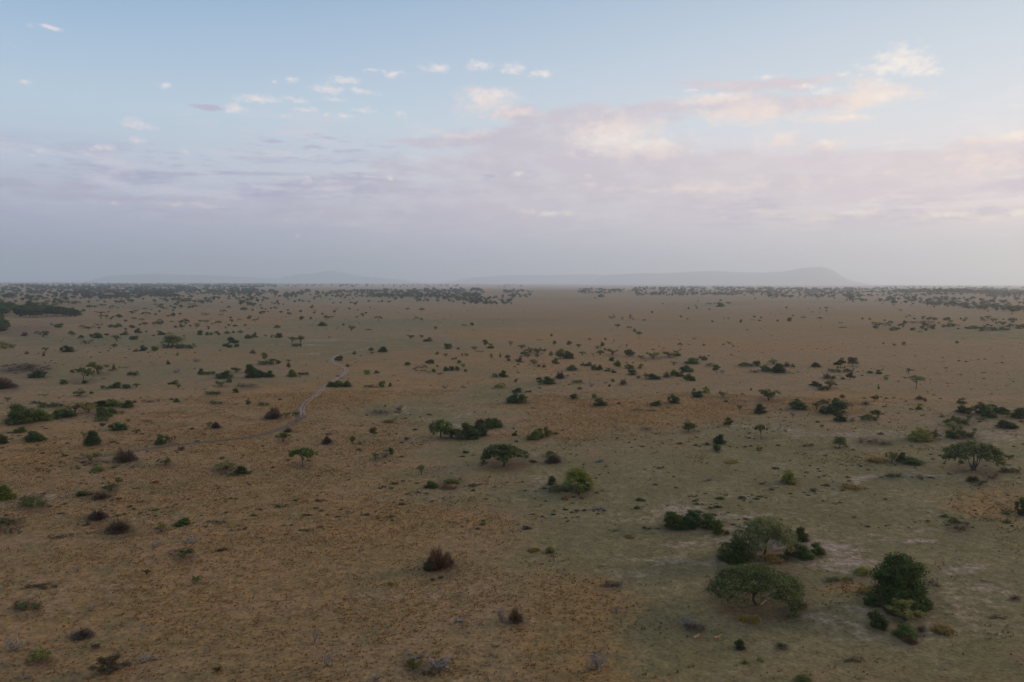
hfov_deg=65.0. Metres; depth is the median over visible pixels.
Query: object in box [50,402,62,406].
evergreen bush
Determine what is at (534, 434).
green bush
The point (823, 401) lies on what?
evergreen bush
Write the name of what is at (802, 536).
evergreen bush
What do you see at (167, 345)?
evergreen bush
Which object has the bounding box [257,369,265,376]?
evergreen bush
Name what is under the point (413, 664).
thorn bush
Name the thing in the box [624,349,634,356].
round tree
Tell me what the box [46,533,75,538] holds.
scrub mat
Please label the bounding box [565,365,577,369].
evergreen bush
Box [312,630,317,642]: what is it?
dead shrub
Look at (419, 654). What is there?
dead shrub
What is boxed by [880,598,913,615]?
evergreen bush
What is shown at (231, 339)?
evergreen bush
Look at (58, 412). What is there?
evergreen bush
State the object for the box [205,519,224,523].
scrub mat
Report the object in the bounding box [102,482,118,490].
thorn bush
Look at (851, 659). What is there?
scrub mat
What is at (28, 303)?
woodland tree
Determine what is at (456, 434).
thorn bush
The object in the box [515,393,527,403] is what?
green bush
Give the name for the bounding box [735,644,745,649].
leafless bush
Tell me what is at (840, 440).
round tree
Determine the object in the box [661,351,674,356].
thorn bush
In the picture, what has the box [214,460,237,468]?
thorn bush
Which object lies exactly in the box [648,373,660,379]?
evergreen bush
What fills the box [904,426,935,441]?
pale bush
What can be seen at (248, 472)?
scrub mat
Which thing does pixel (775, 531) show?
acacia tree
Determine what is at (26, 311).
woodland tree
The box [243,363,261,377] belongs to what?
evergreen bush
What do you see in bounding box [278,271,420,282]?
hills
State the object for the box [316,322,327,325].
evergreen bush
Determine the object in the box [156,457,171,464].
thorn bush
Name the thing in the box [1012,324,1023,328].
evergreen bush
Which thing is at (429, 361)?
evergreen bush
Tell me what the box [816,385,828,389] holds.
evergreen bush
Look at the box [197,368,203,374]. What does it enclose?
evergreen bush
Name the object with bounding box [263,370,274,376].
evergreen bush
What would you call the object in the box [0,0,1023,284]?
sky
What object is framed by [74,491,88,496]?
evergreen bush
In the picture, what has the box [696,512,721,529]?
green bush
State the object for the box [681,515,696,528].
evergreen bush
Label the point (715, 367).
round tree
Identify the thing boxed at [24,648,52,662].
thorn bush
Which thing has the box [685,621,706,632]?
leafless bush
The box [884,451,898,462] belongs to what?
thorn bush
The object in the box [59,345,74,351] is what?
evergreen bush
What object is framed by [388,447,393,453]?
evergreen bush
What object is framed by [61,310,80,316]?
woodland tree
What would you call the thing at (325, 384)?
dirt track
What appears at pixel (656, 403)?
evergreen bush
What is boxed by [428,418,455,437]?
acacia tree
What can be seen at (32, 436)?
evergreen bush
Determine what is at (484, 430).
evergreen bush
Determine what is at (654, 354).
thorn bush
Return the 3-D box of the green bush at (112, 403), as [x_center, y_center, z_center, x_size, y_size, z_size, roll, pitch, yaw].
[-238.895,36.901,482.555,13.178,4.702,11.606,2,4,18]
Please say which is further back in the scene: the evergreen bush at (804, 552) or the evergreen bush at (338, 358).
the evergreen bush at (338, 358)
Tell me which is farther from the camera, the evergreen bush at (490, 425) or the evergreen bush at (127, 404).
the evergreen bush at (127, 404)
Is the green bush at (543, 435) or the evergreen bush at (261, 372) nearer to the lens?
the green bush at (543, 435)
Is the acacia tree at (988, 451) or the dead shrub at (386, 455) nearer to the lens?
the acacia tree at (988, 451)
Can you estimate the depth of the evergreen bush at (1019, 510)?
261.38 m
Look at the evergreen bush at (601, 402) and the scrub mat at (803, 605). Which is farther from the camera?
the evergreen bush at (601, 402)
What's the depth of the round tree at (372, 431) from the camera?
391.85 m
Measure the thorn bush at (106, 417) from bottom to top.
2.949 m
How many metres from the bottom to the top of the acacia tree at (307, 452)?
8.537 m
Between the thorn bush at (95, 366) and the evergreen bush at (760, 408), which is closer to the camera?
the evergreen bush at (760, 408)
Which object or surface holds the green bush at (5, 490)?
on the ground at (668, 572)
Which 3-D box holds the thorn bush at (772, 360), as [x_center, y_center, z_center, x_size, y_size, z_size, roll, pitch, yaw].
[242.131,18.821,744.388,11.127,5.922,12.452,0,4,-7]
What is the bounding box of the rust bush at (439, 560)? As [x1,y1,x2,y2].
[424,546,452,569]
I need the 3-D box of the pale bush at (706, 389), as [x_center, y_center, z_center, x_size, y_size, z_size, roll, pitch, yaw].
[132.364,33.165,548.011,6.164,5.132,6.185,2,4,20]
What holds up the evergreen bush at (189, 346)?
on the ground at (668, 572)
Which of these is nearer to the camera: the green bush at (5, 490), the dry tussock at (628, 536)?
the dry tussock at (628, 536)
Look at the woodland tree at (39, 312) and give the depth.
1626.81 m
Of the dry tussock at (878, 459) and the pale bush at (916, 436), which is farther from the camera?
the pale bush at (916, 436)
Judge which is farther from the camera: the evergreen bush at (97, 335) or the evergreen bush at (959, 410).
the evergreen bush at (97, 335)
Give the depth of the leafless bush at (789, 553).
221.26 m
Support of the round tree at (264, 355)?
on the ground at (668, 572)
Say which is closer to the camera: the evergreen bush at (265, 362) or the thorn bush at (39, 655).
the thorn bush at (39, 655)
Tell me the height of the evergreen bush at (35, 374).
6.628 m
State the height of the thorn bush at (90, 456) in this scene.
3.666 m
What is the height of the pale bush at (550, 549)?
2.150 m
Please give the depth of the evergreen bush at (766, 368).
684.84 m
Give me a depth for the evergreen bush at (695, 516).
251.98 m
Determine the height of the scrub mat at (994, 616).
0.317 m
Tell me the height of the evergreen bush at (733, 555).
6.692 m
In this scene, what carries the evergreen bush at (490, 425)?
on the ground at (668, 572)
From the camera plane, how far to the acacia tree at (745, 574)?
184.15 m
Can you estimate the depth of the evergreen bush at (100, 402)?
480.77 m
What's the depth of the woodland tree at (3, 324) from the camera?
1212.98 m
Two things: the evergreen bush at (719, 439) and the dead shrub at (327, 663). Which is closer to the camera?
the dead shrub at (327, 663)
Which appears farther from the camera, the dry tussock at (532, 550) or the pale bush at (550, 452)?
the pale bush at (550, 452)
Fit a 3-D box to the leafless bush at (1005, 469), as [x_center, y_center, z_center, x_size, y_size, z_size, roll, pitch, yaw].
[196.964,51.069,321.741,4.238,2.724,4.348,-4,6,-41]
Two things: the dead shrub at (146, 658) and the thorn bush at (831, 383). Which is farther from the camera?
the thorn bush at (831, 383)
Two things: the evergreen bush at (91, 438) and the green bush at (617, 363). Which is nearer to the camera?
the evergreen bush at (91, 438)
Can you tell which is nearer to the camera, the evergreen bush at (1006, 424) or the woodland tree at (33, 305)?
the evergreen bush at (1006, 424)
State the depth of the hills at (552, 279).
42853.11 m
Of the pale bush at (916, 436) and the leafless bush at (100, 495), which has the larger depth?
the pale bush at (916, 436)
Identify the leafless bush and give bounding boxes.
[0,375,19,388]
[0,517,25,526]
[1,362,51,371]
[70,628,94,639]
[86,508,108,519]
[92,491,110,498]
[104,517,130,533]
[112,446,138,461]
[211,422,220,427]
[236,383,256,386]
[263,406,281,418]
[321,435,332,443]
[445,550,454,564]
[509,607,522,622]
[544,453,561,463]
[555,371,564,378]
[619,377,625,384]
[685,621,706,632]
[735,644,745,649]
[784,545,794,555]
[857,437,877,443]
[876,440,892,444]
[916,624,925,631]
[942,521,969,531]
[966,475,979,481]
[980,473,997,479]
[999,467,1008,471]
[1010,594,1020,599]
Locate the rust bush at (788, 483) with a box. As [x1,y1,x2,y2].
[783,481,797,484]
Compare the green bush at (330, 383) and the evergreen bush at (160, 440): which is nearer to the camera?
the evergreen bush at (160, 440)
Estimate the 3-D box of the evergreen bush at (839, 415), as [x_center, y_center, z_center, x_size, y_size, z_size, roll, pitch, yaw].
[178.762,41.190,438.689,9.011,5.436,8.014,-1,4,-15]
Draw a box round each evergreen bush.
[0,434,8,442]
[1,403,34,425]
[21,431,46,441]
[26,370,47,377]
[26,408,44,421]
[37,402,51,406]
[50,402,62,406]
[51,409,66,418]
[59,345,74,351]
[59,379,67,384]
[59,408,77,417]
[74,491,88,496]
[83,429,100,445]
[90,333,102,337]
[93,400,108,406]
[95,406,112,417]
[108,422,128,430]
[121,400,133,407]
[122,384,131,387]
[128,336,137,339]
[138,345,147,350]
[153,434,167,444]
[161,343,178,347]
[174,517,189,526]
[176,343,196,348]
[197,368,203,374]
[205,391,219,394]
[215,370,231,378]
[227,337,239,342]
[234,465,247,473]
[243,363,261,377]
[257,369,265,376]
[258,360,271,364]
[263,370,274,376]
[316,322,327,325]
[334,355,342,360]
[342,380,351,386]
[378,346,387,351]
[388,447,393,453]
[422,556,436,571]
[425,359,433,363]
[444,343,451,348]
[459,422,479,439]
[471,417,489,436]
[483,417,495,428]
[491,418,503,427]
[499,370,507,376]
[505,392,517,402]
[512,388,521,392]
[542,376,555,383]
[547,475,555,485]
[563,351,574,358]
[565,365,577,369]
[569,394,577,398]
[577,477,592,491]
[594,398,607,406]
[628,369,636,374]
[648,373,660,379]
[650,400,661,405]
[663,510,690,529]
[666,394,679,402]
[670,370,678,375]
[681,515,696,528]
[683,373,691,380]
[684,357,698,363]
[685,509,703,523]
[692,391,703,397]
[712,434,726,443]
[715,537,758,565]
[734,638,743,645]
[737,362,754,366]
[752,404,767,413]
[753,361,760,366]
[760,365,770,371]
[770,363,786,372]
[788,400,808,409]
[791,526,809,542]
[794,544,817,559]
[808,381,821,385]
[811,362,821,366]
[811,542,825,555]
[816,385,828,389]
[818,399,829,403]
[818,400,848,413]
[833,359,842,364]
[833,411,845,421]
[859,414,879,420]
[862,592,881,606]
[866,609,889,630]
[869,409,880,413]
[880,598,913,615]
[890,621,918,640]
[895,452,905,461]
[901,456,926,465]
[909,599,926,617]
[916,595,933,609]
[942,415,971,425]
[944,430,958,438]
[947,428,976,438]
[955,406,966,412]
[956,398,966,403]
[967,325,985,328]
[974,402,991,413]
[981,406,997,417]
[982,326,1008,330]
[991,404,998,412]
[995,406,1010,413]
[996,420,1019,428]
[1009,407,1023,418]
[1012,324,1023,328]
[1014,496,1023,514]
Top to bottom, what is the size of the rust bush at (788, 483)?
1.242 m
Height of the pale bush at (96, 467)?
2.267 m
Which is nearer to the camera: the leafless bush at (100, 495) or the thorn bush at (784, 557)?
the thorn bush at (784, 557)
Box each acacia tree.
[70,367,94,379]
[288,447,318,466]
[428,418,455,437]
[480,443,528,466]
[704,560,805,616]
[730,515,800,557]
[754,424,767,432]
[904,375,925,388]
[940,439,1007,470]
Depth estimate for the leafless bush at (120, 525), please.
240.39 m
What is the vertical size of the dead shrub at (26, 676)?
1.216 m
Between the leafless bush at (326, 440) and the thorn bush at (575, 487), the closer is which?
the thorn bush at (575, 487)
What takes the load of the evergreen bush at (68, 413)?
on the ground at (668, 572)
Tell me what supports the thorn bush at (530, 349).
on the ground at (668, 572)
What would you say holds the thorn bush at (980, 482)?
on the ground at (668, 572)
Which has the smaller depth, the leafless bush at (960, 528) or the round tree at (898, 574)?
the round tree at (898, 574)
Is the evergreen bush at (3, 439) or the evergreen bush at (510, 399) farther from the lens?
the evergreen bush at (510, 399)
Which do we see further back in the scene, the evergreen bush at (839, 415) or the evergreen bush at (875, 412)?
the evergreen bush at (875, 412)
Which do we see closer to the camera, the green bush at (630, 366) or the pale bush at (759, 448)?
the pale bush at (759, 448)
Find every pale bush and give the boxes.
[90,465,105,471]
[443,477,460,483]
[545,450,555,456]
[545,546,554,552]
[561,466,595,491]
[702,386,710,392]
[756,445,763,450]
[780,469,797,483]
[792,674,813,681]
[853,566,872,575]
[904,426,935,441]
[947,517,961,523]
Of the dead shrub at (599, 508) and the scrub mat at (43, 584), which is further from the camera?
the dead shrub at (599, 508)
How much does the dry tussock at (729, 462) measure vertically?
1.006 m
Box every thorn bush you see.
[0,341,16,348]
[11,600,43,609]
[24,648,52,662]
[34,330,49,336]
[63,402,84,412]
[72,388,85,395]
[76,403,97,412]
[80,452,99,460]
[87,361,110,373]
[93,416,108,420]
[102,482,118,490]
[153,522,166,531]
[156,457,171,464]
[164,435,176,442]
[172,548,193,557]
[192,575,202,581]
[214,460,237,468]
[215,381,227,385]
[231,367,241,372]
[275,432,290,441]
[405,658,422,668]
[417,465,424,474]
[442,428,459,437]
[451,429,463,437]
[522,347,533,352]
[547,484,570,492]
[568,484,590,494]
[606,348,617,354]
[646,352,659,358]
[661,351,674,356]
[718,390,727,394]
[759,389,780,399]
[767,358,777,363]
[776,642,788,648]
[777,554,789,559]
[811,401,821,408]
[824,378,837,387]
[824,575,840,581]
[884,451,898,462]
[884,598,925,621]
[930,430,940,438]
[943,421,965,429]
[960,404,978,414]
[971,480,988,484]
[1008,467,1021,472]
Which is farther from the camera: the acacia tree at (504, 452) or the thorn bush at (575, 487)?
the acacia tree at (504, 452)
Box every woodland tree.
[0,307,9,313]
[0,323,8,327]
[0,326,7,331]
[12,304,28,315]
[14,307,23,316]
[21,308,35,317]
[22,301,35,305]
[29,307,44,316]
[30,303,42,308]
[41,306,51,315]
[43,302,57,307]
[50,306,63,315]
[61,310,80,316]
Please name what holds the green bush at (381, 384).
on the ground at (668, 572)
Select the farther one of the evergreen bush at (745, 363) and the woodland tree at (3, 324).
the woodland tree at (3, 324)
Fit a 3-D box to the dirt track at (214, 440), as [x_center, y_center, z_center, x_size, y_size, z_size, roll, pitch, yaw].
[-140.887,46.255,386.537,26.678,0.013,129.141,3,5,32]
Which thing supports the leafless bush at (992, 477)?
on the ground at (668, 572)
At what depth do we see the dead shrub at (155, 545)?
226.93 m
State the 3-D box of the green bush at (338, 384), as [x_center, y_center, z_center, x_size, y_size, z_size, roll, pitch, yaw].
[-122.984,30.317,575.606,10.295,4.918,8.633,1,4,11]
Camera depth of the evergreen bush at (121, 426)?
404.57 m
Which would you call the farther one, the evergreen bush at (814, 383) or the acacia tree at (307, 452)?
the evergreen bush at (814, 383)
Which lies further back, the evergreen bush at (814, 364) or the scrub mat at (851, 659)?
the evergreen bush at (814, 364)
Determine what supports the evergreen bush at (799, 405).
on the ground at (668, 572)
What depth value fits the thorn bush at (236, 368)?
657.93 m
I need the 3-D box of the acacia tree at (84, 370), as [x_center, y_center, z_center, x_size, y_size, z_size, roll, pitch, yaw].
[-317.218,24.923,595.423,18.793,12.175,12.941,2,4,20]
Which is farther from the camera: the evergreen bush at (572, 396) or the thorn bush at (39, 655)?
the evergreen bush at (572, 396)
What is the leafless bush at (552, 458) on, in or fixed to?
on the ground at (668, 572)
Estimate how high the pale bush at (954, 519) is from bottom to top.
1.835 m
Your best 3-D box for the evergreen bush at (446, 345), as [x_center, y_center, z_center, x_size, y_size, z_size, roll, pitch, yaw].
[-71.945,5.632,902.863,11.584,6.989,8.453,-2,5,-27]
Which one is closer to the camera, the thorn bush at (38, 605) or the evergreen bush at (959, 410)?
the thorn bush at (38, 605)
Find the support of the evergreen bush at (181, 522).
on the ground at (668, 572)
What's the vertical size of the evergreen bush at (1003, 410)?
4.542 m
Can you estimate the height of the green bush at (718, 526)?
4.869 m
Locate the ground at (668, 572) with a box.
[0,282,1023,681]
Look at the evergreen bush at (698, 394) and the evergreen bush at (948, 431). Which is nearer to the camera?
the evergreen bush at (948, 431)
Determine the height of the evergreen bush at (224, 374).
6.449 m
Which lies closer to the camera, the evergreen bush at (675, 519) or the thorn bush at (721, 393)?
the evergreen bush at (675, 519)
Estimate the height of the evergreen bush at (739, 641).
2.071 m
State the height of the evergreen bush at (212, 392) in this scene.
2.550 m
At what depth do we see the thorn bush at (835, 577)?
203.00 m
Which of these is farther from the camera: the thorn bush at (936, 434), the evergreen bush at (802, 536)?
the thorn bush at (936, 434)
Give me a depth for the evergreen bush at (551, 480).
297.42 m
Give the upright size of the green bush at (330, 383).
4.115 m
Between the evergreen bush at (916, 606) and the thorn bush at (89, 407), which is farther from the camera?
the thorn bush at (89, 407)
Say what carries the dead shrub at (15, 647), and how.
on the ground at (668, 572)
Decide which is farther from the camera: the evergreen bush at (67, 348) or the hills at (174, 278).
the hills at (174, 278)
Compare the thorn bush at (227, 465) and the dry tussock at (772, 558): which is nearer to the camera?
the dry tussock at (772, 558)
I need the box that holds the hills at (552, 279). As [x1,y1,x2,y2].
[442,274,605,283]
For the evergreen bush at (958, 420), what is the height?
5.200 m
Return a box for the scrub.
[0,306,1023,530]
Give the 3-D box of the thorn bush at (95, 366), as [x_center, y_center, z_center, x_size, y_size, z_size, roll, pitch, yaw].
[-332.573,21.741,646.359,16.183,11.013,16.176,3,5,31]
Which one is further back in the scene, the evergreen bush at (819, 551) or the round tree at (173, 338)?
the round tree at (173, 338)
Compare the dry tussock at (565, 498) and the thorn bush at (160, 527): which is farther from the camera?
the dry tussock at (565, 498)
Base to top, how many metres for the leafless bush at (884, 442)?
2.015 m
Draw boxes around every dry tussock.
[526,547,540,552]
[561,495,570,499]
[623,534,633,538]
[723,460,741,464]
[737,614,760,624]
[762,552,785,563]
[839,482,869,490]
[857,586,874,595]
[861,456,889,463]
[927,621,957,636]
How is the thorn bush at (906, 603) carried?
on the ground at (668, 572)
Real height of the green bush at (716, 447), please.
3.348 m
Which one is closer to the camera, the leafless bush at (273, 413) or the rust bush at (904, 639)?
the rust bush at (904, 639)
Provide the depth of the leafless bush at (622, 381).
588.94 m
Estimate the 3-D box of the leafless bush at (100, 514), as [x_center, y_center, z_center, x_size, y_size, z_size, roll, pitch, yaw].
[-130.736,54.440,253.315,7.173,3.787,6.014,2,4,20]
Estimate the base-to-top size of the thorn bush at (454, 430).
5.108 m
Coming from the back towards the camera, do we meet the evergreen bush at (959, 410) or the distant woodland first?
the distant woodland
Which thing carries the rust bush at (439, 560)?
on the ground at (668, 572)
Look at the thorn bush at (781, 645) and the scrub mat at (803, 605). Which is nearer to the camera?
the thorn bush at (781, 645)
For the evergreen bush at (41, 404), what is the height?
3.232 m
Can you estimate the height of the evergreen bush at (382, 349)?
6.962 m
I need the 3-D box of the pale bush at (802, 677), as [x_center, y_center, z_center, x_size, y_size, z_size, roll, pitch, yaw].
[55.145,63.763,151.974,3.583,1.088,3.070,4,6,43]
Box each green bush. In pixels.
[0,484,17,500]
[0,517,14,523]
[13,426,27,432]
[17,495,47,506]
[35,409,55,420]
[101,398,122,406]
[108,382,121,387]
[108,408,117,412]
[287,369,296,376]
[326,381,337,386]
[333,380,345,386]
[378,380,385,386]
[424,480,438,488]
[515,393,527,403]
[525,430,540,439]
[536,428,545,437]
[544,426,551,435]
[551,358,558,363]
[591,364,598,369]
[613,360,620,366]
[624,364,634,368]
[684,365,693,371]
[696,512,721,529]
[713,444,720,450]
[713,519,724,534]
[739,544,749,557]
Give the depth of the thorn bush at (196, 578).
200.28 m
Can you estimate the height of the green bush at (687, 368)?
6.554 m
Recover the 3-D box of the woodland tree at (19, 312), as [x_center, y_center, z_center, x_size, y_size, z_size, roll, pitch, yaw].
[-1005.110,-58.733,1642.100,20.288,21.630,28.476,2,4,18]
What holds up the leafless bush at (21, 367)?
on the ground at (668, 572)
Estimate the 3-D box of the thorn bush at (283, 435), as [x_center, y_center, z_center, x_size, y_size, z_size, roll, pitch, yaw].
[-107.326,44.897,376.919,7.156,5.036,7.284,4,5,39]
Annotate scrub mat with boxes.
[0,527,21,533]
[23,581,61,588]
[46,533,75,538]
[87,653,131,676]
[90,643,100,648]
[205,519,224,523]
[219,471,252,476]
[421,667,440,675]
[788,601,807,607]
[842,655,863,661]
[986,614,1007,618]
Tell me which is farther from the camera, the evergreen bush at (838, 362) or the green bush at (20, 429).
the evergreen bush at (838, 362)
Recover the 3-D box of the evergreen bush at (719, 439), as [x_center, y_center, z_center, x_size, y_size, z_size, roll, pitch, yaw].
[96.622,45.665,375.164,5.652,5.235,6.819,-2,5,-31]
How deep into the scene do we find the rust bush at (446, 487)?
292.31 m
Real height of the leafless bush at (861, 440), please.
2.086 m
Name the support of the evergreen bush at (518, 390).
on the ground at (668, 572)
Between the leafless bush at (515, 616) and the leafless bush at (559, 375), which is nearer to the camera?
the leafless bush at (515, 616)
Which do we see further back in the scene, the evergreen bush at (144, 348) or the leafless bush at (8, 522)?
the evergreen bush at (144, 348)
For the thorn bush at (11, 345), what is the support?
on the ground at (668, 572)
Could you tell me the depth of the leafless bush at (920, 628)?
173.59 m
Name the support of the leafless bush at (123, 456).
on the ground at (668, 572)
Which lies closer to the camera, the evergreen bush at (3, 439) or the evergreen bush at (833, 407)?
the evergreen bush at (3, 439)
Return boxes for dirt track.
[74,417,303,458]
[300,347,373,414]
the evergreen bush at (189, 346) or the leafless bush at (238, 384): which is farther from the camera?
the evergreen bush at (189, 346)
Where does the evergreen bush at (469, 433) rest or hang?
on the ground at (668, 572)
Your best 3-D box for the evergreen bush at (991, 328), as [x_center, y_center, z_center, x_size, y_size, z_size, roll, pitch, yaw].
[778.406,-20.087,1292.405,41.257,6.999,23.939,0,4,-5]
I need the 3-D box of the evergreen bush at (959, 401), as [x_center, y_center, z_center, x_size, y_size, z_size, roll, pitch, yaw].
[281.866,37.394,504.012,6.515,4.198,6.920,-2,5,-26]
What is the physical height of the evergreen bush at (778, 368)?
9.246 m
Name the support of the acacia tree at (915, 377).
on the ground at (668, 572)
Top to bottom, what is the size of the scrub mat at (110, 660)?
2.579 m
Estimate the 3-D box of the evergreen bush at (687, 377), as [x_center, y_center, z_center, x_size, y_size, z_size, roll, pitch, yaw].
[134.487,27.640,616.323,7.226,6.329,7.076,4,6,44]
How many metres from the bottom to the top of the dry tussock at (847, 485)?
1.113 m
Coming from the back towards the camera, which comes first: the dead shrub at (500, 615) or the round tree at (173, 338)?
the round tree at (173, 338)
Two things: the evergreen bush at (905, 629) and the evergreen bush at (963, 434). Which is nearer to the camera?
the evergreen bush at (905, 629)
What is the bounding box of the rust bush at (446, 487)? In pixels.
[441,485,457,489]
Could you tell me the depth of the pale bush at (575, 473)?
290.53 m
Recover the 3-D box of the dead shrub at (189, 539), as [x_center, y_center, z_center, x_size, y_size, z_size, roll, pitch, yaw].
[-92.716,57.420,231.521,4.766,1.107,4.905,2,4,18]
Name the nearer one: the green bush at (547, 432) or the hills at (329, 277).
the green bush at (547, 432)
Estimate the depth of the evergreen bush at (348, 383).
574.06 m
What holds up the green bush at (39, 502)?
on the ground at (668, 572)
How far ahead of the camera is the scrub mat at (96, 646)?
164.17 m
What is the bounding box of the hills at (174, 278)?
[85,274,302,282]
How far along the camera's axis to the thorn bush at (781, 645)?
165.59 m
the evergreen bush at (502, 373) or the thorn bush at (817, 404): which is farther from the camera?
the evergreen bush at (502, 373)
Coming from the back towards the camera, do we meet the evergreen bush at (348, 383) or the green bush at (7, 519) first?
the evergreen bush at (348, 383)
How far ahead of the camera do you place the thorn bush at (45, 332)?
1065.20 m
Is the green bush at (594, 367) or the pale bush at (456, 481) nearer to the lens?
the pale bush at (456, 481)
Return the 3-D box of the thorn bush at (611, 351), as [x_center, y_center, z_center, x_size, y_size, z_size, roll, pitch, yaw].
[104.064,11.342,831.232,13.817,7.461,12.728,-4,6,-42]
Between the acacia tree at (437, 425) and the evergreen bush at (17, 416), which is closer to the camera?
the acacia tree at (437, 425)
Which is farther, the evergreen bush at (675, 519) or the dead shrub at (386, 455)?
the dead shrub at (386, 455)
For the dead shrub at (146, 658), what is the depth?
159.24 m
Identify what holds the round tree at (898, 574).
on the ground at (668, 572)
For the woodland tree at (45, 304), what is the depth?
1866.09 m
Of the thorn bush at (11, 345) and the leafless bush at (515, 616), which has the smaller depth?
the leafless bush at (515, 616)
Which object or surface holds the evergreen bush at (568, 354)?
on the ground at (668, 572)
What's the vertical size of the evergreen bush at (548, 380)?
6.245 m
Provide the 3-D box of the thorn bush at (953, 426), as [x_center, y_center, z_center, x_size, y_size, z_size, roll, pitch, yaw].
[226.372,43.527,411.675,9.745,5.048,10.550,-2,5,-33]
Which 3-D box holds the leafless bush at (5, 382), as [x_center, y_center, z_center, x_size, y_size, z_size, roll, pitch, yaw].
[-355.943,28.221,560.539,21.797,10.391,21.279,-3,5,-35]
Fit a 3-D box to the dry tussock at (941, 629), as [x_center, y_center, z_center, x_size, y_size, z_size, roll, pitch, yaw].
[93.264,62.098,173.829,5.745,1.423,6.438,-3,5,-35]
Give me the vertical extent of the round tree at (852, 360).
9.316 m
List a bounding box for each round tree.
[159,332,185,343]
[261,352,267,360]
[368,427,377,434]
[555,348,565,358]
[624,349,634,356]
[682,419,697,431]
[712,364,720,369]
[722,417,733,426]
[831,436,846,446]
[845,372,855,377]
[847,357,859,366]
[865,550,934,613]
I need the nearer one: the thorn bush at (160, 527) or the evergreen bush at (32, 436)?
the thorn bush at (160, 527)
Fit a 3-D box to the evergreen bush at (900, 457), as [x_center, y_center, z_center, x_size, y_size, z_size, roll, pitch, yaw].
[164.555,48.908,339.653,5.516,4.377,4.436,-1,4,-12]
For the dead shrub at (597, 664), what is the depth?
156.68 m
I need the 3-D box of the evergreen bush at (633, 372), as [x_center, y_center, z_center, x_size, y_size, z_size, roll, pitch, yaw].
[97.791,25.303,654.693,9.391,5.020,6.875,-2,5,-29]
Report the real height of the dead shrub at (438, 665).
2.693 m
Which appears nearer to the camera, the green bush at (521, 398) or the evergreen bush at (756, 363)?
the green bush at (521, 398)
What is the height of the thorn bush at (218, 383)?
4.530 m
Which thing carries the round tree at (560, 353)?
on the ground at (668, 572)
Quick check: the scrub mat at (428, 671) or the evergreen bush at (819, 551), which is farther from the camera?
the evergreen bush at (819, 551)
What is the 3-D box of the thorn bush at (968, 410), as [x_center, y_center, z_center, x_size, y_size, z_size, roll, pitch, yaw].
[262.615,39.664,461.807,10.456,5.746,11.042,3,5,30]
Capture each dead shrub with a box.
[6,638,27,650]
[16,673,32,679]
[136,650,167,662]
[148,539,163,547]
[181,536,198,543]
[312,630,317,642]
[322,653,334,666]
[376,450,392,457]
[403,651,424,660]
[424,654,452,669]
[497,606,505,621]
[583,648,614,672]
[591,504,604,511]
[679,614,695,629]
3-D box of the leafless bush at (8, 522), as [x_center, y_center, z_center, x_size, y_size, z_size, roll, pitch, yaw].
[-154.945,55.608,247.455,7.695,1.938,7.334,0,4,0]
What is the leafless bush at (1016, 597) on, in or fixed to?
on the ground at (668, 572)
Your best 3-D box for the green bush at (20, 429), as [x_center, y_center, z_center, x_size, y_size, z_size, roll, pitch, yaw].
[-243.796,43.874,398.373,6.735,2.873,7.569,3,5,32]
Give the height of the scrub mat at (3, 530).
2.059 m
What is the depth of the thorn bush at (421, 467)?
312.66 m
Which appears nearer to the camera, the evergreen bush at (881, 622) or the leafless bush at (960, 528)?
the evergreen bush at (881, 622)
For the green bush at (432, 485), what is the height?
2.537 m
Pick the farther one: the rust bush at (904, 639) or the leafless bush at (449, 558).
the leafless bush at (449, 558)
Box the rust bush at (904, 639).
[900,635,919,643]
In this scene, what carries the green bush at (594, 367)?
on the ground at (668, 572)
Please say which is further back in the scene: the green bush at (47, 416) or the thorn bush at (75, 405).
the thorn bush at (75, 405)
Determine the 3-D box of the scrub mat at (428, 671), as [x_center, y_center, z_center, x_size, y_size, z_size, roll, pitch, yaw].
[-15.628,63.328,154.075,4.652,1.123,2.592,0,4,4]
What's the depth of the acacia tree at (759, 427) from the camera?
385.25 m
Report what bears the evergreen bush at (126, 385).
on the ground at (668, 572)
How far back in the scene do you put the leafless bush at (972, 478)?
304.95 m
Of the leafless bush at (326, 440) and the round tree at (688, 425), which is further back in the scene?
the round tree at (688, 425)
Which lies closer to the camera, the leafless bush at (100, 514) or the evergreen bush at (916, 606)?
the evergreen bush at (916, 606)
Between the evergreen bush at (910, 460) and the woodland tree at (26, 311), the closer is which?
the evergreen bush at (910, 460)
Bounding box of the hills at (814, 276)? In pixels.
[586,267,871,284]
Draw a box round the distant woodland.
[0,283,1023,335]
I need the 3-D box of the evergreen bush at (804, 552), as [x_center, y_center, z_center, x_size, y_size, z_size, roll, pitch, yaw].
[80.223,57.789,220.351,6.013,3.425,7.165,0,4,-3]
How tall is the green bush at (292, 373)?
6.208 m
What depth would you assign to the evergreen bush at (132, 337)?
1022.73 m
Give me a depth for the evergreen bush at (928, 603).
185.91 m
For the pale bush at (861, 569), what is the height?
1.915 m
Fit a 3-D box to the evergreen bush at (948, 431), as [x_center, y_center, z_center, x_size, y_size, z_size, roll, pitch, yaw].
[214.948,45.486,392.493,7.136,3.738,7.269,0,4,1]
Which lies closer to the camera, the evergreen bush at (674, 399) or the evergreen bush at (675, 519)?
the evergreen bush at (675, 519)
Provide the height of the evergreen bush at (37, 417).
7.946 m
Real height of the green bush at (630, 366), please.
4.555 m
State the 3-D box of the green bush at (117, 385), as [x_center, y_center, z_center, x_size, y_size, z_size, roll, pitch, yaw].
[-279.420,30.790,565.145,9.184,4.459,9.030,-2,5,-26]

